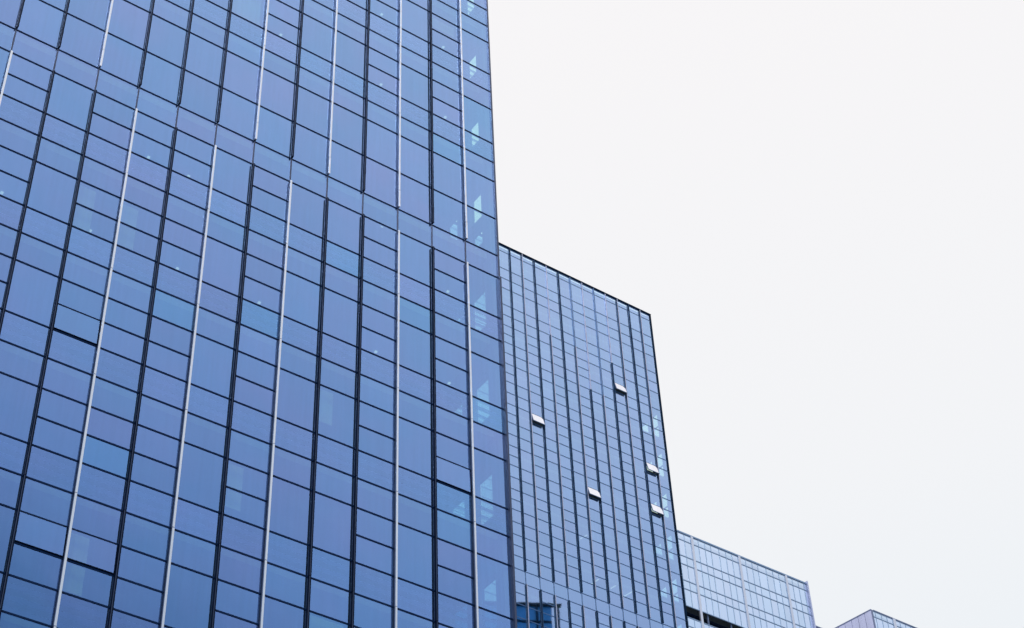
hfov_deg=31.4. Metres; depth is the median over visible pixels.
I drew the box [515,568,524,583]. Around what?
window pane
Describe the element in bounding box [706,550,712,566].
window pane
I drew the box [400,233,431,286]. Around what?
window pane
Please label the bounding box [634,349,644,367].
window pane
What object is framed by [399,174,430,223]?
window pane
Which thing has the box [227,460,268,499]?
window pane
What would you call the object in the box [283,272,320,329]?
window pane
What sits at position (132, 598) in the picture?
window pane
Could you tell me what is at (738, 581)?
window pane
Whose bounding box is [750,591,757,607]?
window pane
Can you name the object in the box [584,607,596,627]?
window pane
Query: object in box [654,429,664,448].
window pane
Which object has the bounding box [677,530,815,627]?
office block
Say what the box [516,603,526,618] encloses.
window pane
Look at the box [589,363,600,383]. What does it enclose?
window pane
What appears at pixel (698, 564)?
window pane
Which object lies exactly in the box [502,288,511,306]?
window pane
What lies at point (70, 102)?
window pane
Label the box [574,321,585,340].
window pane
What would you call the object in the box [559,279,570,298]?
window pane
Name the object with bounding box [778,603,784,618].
window pane
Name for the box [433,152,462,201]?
window pane
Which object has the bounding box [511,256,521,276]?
window pane
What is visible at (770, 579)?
window pane
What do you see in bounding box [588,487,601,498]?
awning window
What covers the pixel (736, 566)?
window pane
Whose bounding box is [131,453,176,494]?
window pane
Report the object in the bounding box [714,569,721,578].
window pane
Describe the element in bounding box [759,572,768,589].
window pane
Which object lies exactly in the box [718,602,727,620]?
window pane
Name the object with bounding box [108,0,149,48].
window pane
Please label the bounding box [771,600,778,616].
window pane
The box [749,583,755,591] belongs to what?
window pane
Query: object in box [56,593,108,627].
window pane
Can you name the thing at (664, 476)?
window pane
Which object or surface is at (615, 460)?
window pane
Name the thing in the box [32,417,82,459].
window pane
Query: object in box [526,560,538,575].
window pane
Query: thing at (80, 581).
window pane
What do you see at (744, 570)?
window pane
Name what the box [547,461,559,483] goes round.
window pane
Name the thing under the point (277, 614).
window pane
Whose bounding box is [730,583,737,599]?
window pane
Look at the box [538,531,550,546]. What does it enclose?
window pane
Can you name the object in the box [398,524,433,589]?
window pane
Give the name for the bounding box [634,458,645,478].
window pane
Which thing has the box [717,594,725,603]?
window pane
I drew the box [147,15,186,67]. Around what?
window pane
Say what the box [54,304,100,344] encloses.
window pane
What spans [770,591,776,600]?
window pane
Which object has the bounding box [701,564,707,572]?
window pane
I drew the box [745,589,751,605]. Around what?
window pane
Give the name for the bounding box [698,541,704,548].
window pane
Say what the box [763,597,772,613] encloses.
window pane
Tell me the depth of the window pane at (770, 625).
250.30 m
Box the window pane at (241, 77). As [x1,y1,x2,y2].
[223,51,259,102]
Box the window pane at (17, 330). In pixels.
[0,311,49,355]
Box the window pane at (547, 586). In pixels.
[540,578,553,594]
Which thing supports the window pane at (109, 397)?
in the glass tower at (252, 360)
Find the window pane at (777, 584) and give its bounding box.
[774,578,781,594]
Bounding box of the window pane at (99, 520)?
[72,496,121,542]
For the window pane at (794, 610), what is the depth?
254.80 m
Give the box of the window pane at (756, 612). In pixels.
[753,608,759,616]
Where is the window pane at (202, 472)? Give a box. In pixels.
[178,443,224,511]
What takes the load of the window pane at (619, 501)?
in the glass tower at (595, 540)
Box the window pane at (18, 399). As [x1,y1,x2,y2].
[0,373,38,441]
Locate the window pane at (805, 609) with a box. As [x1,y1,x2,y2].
[802,604,807,612]
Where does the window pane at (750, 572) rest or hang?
in the office block at (724, 588)
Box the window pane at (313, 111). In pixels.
[296,87,329,137]
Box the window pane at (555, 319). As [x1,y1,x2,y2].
[550,310,560,329]
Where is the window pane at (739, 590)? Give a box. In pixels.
[736,586,743,602]
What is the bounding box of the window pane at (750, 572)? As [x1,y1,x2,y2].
[747,567,754,583]
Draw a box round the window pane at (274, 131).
[256,107,292,157]
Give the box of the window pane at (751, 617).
[749,614,754,627]
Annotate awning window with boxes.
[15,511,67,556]
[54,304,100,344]
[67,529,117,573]
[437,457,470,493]
[532,413,544,425]
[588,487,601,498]
[615,383,626,392]
[646,462,659,473]
[651,503,663,515]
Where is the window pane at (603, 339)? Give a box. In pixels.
[598,332,609,351]
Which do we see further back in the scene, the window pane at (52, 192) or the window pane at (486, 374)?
the window pane at (486, 374)
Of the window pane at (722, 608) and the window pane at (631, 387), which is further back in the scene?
the window pane at (722, 608)
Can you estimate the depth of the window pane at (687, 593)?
243.19 m
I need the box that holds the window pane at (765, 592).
[761,588,769,597]
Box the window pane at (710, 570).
[708,566,713,575]
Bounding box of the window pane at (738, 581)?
[735,577,741,586]
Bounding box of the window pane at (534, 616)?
[529,608,541,624]
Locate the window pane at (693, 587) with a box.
[690,583,696,592]
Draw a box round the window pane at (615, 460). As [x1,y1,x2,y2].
[609,447,620,468]
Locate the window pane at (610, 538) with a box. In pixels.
[604,526,616,548]
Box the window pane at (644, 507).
[638,499,650,520]
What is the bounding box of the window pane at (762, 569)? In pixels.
[758,565,765,573]
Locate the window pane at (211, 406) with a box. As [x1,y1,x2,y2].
[188,384,229,426]
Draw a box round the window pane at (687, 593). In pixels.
[685,589,691,606]
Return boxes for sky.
[488,0,1023,627]
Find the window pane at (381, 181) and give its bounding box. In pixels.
[364,158,396,207]
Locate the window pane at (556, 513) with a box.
[550,504,562,527]
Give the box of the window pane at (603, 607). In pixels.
[596,599,609,615]
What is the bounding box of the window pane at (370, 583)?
[355,563,393,605]
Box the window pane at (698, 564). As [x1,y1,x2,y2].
[696,562,701,570]
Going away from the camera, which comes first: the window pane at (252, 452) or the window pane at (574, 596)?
the window pane at (252, 452)
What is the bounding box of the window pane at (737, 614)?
[734,608,740,625]
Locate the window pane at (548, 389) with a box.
[542,379,553,400]
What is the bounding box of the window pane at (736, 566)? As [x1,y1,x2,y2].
[733,561,739,577]
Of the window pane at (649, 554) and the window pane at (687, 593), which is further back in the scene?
the window pane at (687, 593)
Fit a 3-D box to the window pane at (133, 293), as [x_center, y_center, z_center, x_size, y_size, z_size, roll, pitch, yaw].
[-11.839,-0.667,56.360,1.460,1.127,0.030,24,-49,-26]
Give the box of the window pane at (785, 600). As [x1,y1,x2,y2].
[782,596,788,605]
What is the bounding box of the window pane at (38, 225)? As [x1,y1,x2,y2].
[22,208,68,248]
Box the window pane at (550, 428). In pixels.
[545,420,556,441]
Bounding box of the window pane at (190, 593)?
[164,564,213,627]
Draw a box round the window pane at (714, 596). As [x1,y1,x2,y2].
[711,591,716,599]
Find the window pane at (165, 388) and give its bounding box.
[142,367,186,409]
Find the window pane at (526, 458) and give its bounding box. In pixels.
[521,450,532,472]
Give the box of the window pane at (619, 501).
[613,488,625,510]
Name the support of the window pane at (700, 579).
in the office block at (724, 588)
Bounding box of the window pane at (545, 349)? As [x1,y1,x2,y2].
[540,341,551,361]
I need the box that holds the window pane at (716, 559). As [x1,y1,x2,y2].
[712,553,720,569]
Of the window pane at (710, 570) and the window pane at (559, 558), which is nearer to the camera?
the window pane at (559, 558)
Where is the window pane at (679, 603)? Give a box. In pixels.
[674,597,685,619]
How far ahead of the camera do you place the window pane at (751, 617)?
248.41 m
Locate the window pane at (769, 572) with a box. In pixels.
[766,569,772,575]
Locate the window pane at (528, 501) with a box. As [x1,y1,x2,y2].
[523,493,535,516]
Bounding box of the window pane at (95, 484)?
[77,464,126,509]
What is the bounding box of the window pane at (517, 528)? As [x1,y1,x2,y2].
[513,522,522,536]
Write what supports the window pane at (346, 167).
in the glass tower at (252, 360)
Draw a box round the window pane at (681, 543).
[679,539,685,555]
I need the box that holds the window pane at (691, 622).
[688,618,694,627]
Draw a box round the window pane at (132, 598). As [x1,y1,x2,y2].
[114,578,162,622]
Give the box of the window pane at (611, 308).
[606,301,617,320]
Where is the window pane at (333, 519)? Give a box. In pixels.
[313,493,352,559]
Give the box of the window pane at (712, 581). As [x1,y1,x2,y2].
[709,575,715,591]
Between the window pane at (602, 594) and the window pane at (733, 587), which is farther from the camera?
the window pane at (733, 587)
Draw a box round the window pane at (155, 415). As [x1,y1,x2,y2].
[138,395,183,439]
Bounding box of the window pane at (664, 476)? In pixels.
[659,468,669,488]
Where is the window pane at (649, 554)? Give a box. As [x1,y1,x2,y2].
[643,542,655,564]
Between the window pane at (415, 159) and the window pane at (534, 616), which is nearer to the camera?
the window pane at (415, 159)
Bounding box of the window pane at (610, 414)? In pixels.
[605,407,616,427]
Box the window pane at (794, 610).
[793,609,798,624]
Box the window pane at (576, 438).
[571,431,582,452]
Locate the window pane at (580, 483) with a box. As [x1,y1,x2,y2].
[574,472,586,494]
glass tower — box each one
[0,0,516,627]
[499,242,688,627]
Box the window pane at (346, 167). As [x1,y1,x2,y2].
[328,141,362,190]
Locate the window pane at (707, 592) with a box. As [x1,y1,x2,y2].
[705,589,710,597]
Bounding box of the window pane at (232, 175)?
[212,149,251,203]
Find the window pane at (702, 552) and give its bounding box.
[699,548,706,564]
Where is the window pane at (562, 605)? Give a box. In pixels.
[556,597,569,621]
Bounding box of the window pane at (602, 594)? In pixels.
[596,587,608,602]
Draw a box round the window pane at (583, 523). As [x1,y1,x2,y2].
[577,515,589,538]
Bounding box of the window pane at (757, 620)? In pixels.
[754,616,760,627]
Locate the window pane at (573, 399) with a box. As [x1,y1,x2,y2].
[568,391,579,411]
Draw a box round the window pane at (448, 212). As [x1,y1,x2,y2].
[433,190,463,238]
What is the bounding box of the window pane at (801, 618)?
[798,611,804,626]
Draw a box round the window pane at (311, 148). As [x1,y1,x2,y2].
[292,124,327,174]
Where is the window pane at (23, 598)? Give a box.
[2,576,57,624]
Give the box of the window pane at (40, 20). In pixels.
[18,0,64,47]
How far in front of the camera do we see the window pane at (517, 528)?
146.36 m
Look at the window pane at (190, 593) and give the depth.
50.69 m
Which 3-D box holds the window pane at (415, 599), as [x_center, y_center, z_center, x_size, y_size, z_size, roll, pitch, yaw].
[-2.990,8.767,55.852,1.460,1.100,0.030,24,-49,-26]
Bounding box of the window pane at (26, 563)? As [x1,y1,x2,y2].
[9,543,62,588]
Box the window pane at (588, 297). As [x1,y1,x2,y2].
[583,290,594,310]
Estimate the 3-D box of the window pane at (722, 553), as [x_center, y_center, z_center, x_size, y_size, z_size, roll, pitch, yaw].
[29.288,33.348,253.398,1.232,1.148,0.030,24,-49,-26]
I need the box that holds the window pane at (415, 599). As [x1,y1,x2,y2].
[397,579,434,620]
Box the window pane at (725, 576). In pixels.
[722,572,728,581]
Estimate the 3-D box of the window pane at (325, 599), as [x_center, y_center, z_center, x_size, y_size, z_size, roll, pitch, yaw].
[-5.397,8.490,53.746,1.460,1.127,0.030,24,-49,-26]
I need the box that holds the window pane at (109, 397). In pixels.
[91,378,137,421]
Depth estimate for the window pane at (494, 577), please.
58.27 m
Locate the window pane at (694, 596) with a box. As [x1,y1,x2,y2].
[691,592,698,609]
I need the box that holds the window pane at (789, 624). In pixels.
[787,621,792,627]
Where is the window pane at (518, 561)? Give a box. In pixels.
[514,555,524,570]
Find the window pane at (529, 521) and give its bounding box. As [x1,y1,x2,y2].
[524,514,535,528]
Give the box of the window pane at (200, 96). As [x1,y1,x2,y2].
[180,71,219,121]
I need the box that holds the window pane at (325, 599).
[310,579,350,623]
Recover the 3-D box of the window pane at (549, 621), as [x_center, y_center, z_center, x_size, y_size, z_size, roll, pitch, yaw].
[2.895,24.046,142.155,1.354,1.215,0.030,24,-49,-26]
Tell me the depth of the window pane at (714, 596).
246.78 m
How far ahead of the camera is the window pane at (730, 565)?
252.57 m
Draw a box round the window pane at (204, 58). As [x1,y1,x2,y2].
[186,33,223,84]
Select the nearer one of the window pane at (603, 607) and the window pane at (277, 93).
the window pane at (277, 93)
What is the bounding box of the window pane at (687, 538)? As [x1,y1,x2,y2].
[684,535,690,542]
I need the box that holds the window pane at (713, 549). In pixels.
[711,546,718,553]
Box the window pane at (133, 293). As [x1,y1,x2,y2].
[108,271,152,312]
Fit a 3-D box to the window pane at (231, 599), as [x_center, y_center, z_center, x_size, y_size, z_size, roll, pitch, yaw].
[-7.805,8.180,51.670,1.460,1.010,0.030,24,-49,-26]
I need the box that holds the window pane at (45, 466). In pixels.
[27,446,77,492]
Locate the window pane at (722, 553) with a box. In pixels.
[719,549,725,556]
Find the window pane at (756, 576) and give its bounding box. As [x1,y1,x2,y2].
[753,570,759,585]
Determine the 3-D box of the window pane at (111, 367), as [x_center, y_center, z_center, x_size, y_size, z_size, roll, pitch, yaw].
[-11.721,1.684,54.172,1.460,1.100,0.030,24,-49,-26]
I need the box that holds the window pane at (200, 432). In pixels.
[184,413,227,455]
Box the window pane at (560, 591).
[554,583,567,599]
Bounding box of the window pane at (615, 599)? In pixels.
[610,592,621,607]
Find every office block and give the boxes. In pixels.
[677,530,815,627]
[835,609,916,627]
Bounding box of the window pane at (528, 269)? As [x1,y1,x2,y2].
[523,262,533,281]
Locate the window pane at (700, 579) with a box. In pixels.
[697,570,703,586]
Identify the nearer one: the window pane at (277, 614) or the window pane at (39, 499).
the window pane at (39, 499)
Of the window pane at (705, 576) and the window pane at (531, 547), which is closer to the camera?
the window pane at (531, 547)
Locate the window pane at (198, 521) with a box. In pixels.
[174,499,219,543]
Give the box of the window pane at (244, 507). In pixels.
[224,487,266,527]
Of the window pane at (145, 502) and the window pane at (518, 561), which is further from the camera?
the window pane at (518, 561)
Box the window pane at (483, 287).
[469,265,498,316]
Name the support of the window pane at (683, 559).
in the office block at (724, 588)
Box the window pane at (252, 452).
[229,430,270,472]
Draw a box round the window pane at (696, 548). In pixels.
[694,546,699,561]
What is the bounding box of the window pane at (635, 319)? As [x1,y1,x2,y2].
[630,312,640,331]
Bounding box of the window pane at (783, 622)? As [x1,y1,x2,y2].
[780,618,786,627]
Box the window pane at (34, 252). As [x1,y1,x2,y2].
[16,234,63,276]
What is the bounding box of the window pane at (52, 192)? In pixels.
[27,162,76,222]
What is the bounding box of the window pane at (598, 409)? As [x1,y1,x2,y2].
[593,402,604,422]
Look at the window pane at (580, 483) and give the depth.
154.47 m
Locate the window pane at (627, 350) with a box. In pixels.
[622,343,633,362]
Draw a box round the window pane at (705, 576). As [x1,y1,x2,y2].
[702,572,709,588]
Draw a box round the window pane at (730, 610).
[727,606,734,623]
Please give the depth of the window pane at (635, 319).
173.72 m
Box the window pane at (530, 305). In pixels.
[525,298,536,318]
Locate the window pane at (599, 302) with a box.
[595,296,605,315]
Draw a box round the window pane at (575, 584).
[568,576,580,591]
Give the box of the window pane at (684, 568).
[682,564,688,580]
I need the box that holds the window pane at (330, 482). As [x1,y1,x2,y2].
[315,463,353,504]
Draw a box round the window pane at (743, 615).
[740,611,747,627]
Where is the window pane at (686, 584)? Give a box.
[684,580,689,589]
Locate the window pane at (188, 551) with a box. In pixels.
[171,530,216,576]
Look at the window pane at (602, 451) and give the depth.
158.79 m
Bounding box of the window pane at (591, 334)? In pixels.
[586,326,597,346]
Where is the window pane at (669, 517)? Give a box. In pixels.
[663,509,674,530]
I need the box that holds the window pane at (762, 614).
[759,610,765,619]
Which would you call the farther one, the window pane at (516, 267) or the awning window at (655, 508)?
the window pane at (516, 267)
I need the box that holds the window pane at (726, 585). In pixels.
[723,581,731,597]
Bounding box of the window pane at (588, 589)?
[582,581,594,596]
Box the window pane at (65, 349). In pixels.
[48,330,96,373]
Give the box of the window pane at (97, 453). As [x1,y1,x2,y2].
[82,435,130,477]
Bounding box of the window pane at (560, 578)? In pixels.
[555,571,566,586]
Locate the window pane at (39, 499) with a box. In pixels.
[20,478,72,525]
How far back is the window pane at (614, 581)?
149.46 m
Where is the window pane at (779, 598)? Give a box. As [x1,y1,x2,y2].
[777,594,782,602]
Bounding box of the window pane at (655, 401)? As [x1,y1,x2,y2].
[650,391,660,410]
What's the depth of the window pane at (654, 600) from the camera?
151.37 m
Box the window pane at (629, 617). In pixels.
[623,609,636,625]
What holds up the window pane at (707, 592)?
in the office block at (724, 588)
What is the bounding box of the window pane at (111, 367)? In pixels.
[96,349,141,391]
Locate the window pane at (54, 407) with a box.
[38,389,86,431]
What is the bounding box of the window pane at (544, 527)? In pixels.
[538,519,549,534]
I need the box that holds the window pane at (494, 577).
[477,554,511,617]
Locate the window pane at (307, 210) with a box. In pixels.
[289,183,325,237]
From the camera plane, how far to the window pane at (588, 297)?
171.32 m
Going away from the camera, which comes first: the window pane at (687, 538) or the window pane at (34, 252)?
the window pane at (34, 252)
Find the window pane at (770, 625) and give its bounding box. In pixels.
[767,621,774,627]
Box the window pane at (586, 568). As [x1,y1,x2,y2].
[581,560,593,584]
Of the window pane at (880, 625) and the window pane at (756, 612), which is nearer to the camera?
the window pane at (756, 612)
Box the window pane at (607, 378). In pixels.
[601,369,613,389]
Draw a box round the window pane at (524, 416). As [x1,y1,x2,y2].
[518,408,530,430]
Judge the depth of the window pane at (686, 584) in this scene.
244.62 m
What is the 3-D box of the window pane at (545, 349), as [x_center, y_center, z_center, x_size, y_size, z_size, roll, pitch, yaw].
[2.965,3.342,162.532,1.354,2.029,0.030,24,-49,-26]
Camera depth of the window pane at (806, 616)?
255.92 m
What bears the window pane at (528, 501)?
in the glass tower at (595, 540)
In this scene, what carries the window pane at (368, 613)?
in the glass tower at (252, 360)
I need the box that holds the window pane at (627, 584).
[621,576,633,599]
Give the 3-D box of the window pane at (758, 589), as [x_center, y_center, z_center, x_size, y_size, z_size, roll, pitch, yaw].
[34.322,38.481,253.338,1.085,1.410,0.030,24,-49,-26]
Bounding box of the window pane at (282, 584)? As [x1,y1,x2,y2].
[265,563,306,607]
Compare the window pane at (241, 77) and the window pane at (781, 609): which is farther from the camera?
the window pane at (781, 609)
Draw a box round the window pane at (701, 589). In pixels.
[699,586,704,595]
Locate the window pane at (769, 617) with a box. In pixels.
[765,613,773,622]
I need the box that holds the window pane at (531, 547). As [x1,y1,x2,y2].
[525,539,537,562]
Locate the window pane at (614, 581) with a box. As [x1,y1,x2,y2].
[608,571,620,594]
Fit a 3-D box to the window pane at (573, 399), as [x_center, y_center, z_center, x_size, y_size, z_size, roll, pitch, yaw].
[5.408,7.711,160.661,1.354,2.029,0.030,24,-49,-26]
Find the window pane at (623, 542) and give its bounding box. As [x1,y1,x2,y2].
[617,531,629,554]
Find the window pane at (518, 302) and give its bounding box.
[513,293,523,312]
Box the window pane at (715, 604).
[712,600,719,617]
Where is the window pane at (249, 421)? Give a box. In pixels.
[232,402,272,442]
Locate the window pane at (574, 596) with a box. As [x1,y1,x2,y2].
[568,588,581,604]
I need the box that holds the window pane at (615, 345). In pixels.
[610,337,621,357]
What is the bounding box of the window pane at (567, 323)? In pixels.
[562,315,573,335]
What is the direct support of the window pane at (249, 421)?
in the glass tower at (252, 360)
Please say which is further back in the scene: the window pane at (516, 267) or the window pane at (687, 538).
the window pane at (687, 538)
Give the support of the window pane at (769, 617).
in the office block at (724, 588)
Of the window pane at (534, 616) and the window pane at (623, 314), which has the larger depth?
the window pane at (623, 314)
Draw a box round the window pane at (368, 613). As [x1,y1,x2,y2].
[354,595,392,627]
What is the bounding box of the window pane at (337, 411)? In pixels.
[318,385,355,447]
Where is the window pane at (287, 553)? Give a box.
[267,532,308,575]
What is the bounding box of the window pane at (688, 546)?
[685,542,692,558]
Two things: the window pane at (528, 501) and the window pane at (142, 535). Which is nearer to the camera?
the window pane at (142, 535)
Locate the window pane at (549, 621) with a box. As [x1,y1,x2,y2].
[543,613,555,627]
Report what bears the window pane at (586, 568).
in the glass tower at (595, 540)
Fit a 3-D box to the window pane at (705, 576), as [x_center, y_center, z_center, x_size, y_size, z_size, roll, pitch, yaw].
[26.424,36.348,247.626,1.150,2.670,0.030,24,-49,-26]
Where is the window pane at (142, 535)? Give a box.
[122,513,169,559]
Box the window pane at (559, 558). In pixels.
[553,549,565,573]
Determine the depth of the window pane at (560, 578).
145.89 m
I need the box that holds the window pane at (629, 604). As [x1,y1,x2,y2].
[623,597,635,612]
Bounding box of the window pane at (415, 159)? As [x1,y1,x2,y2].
[400,137,430,186]
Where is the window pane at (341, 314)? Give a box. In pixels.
[323,289,358,345]
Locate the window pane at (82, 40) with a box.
[59,14,104,66]
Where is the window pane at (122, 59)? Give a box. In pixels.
[101,34,143,85]
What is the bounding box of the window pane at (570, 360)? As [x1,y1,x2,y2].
[565,352,576,372]
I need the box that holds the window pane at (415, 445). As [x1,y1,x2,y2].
[398,418,432,478]
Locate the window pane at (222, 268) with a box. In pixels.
[202,237,243,295]
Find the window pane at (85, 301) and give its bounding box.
[58,280,104,319]
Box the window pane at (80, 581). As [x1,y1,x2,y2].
[62,561,113,605]
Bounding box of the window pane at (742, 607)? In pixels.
[739,602,744,610]
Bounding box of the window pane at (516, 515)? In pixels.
[512,509,521,523]
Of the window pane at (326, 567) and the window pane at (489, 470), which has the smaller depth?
the window pane at (326, 567)
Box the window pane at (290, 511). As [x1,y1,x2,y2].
[269,477,311,543]
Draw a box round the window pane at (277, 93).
[260,69,295,120]
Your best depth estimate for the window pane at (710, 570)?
249.51 m
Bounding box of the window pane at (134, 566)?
[118,547,166,590]
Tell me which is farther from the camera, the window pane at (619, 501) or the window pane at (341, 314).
the window pane at (619, 501)
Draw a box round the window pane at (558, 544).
[552,537,564,552]
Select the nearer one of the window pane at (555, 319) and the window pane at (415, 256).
the window pane at (415, 256)
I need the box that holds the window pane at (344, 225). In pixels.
[327,200,361,253]
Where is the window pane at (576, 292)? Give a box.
[571,284,582,304]
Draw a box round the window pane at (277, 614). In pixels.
[263,597,305,627]
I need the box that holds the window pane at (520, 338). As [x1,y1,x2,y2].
[514,329,525,349]
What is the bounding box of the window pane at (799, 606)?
[796,602,802,610]
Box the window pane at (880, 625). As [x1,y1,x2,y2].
[877,619,882,627]
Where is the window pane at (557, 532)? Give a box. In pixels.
[551,524,563,539]
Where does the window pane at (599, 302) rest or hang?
in the glass tower at (595, 540)
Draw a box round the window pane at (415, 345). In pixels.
[399,321,431,377]
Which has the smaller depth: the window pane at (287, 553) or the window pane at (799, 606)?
the window pane at (287, 553)
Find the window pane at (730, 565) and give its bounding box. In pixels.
[727,559,733,575]
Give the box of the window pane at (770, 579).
[767,575,774,591]
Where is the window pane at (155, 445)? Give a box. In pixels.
[135,425,179,466]
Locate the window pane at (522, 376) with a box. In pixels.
[516,368,528,389]
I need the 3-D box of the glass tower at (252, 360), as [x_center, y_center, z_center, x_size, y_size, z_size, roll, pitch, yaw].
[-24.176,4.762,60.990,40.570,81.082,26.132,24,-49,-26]
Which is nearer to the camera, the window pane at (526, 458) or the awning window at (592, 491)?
the window pane at (526, 458)
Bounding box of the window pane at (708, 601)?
[706,597,713,614]
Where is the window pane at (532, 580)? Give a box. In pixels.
[526,573,539,588]
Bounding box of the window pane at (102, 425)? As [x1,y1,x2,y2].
[87,408,133,449]
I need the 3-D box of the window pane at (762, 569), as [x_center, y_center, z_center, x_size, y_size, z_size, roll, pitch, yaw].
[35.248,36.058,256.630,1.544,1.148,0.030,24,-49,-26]
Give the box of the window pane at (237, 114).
[218,89,256,139]
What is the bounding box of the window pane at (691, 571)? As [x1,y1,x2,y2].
[688,567,695,583]
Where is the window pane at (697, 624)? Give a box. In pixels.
[695,620,700,627]
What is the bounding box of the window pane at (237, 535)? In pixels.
[221,516,264,559]
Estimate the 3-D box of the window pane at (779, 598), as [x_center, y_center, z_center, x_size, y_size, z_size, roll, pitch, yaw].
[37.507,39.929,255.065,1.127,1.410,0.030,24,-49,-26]
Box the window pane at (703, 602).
[700,595,706,612]
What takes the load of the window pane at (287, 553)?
in the glass tower at (252, 360)
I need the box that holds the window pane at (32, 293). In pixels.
[6,261,58,326]
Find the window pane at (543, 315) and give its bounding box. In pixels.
[537,304,548,323]
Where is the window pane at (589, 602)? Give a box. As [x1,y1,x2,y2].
[582,594,595,609]
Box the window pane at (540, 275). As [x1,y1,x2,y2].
[535,267,546,287]
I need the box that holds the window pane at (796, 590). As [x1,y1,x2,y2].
[793,586,800,602]
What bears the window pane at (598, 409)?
in the glass tower at (595, 540)
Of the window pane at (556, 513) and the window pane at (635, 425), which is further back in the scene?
the window pane at (635, 425)
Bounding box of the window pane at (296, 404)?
[277,369,316,430]
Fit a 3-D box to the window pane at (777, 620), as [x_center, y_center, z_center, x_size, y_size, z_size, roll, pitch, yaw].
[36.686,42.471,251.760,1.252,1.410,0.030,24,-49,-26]
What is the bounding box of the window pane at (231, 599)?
[216,580,260,623]
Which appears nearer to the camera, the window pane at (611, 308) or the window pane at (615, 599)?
the window pane at (615, 599)
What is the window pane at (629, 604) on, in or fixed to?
in the glass tower at (595, 540)
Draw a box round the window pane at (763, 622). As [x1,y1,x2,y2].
[761,619,766,627]
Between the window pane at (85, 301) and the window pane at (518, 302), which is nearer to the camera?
the window pane at (85, 301)
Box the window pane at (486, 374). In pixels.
[471,353,502,407]
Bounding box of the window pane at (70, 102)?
[47,73,93,130]
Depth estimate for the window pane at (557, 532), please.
148.99 m
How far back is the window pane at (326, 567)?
54.53 m
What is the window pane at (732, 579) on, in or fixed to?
in the office block at (724, 588)
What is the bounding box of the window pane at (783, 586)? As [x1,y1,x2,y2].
[780,581,787,596]
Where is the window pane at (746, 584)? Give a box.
[744,581,748,589]
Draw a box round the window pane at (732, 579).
[729,575,734,583]
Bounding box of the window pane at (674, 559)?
[668,552,680,574]
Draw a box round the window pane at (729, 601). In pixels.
[726,597,732,606]
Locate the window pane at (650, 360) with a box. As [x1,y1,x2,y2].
[645,354,655,372]
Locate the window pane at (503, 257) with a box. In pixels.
[499,250,509,270]
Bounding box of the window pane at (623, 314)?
[618,306,629,326]
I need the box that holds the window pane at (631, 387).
[626,380,637,399]
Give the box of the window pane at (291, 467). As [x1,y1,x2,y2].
[273,447,312,488]
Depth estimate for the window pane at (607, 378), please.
165.60 m
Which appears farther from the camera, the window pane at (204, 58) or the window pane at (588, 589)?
the window pane at (588, 589)
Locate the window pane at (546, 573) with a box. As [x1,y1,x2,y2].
[540,565,552,581]
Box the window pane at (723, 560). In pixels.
[720,556,727,572]
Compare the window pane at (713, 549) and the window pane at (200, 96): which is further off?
the window pane at (713, 549)
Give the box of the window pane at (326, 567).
[311,548,351,590]
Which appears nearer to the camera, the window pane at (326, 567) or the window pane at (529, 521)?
the window pane at (326, 567)
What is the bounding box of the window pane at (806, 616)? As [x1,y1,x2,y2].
[804,613,810,627]
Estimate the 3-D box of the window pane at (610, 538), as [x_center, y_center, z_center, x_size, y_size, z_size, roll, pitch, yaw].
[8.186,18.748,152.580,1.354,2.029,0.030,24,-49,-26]
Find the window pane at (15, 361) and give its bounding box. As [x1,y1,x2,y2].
[0,340,44,385]
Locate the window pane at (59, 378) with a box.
[43,359,91,403]
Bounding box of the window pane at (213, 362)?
[191,335,234,397]
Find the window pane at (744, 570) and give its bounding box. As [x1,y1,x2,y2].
[742,565,747,580]
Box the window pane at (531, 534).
[525,526,536,541]
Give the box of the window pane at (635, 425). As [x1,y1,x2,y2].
[630,418,641,438]
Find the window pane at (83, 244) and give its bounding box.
[68,227,112,267]
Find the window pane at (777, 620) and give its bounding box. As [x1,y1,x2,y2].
[774,616,780,625]
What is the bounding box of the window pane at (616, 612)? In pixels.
[610,604,622,619]
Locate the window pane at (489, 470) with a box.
[474,448,507,507]
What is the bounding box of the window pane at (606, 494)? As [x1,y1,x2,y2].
[600,483,612,505]
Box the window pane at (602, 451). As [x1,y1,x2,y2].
[596,441,608,463]
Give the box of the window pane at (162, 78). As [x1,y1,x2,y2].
[141,52,181,104]
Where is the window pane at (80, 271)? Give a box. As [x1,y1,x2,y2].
[63,253,108,294]
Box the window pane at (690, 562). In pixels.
[687,558,693,567]
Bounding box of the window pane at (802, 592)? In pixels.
[799,588,806,604]
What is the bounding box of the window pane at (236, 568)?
[218,547,262,592]
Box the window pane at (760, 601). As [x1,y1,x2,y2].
[757,594,763,610]
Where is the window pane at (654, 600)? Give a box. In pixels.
[648,586,660,609]
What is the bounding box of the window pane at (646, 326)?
[641,317,651,336]
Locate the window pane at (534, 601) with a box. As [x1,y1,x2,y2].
[528,586,540,610]
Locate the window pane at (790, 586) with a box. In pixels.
[789,584,794,599]
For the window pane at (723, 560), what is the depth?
252.08 m
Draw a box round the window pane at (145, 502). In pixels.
[127,482,173,526]
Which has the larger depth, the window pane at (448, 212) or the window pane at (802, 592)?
the window pane at (802, 592)
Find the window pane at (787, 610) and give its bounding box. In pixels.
[784,605,791,621]
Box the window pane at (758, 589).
[755,585,761,594]
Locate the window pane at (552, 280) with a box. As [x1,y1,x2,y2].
[547,273,558,293]
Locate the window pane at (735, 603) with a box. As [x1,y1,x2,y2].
[733,600,738,608]
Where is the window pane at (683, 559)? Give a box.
[681,556,686,564]
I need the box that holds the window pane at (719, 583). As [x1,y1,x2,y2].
[715,577,724,594]
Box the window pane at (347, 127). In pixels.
[332,103,363,153]
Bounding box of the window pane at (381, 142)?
[366,120,397,170]
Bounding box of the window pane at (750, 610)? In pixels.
[748,606,752,614]

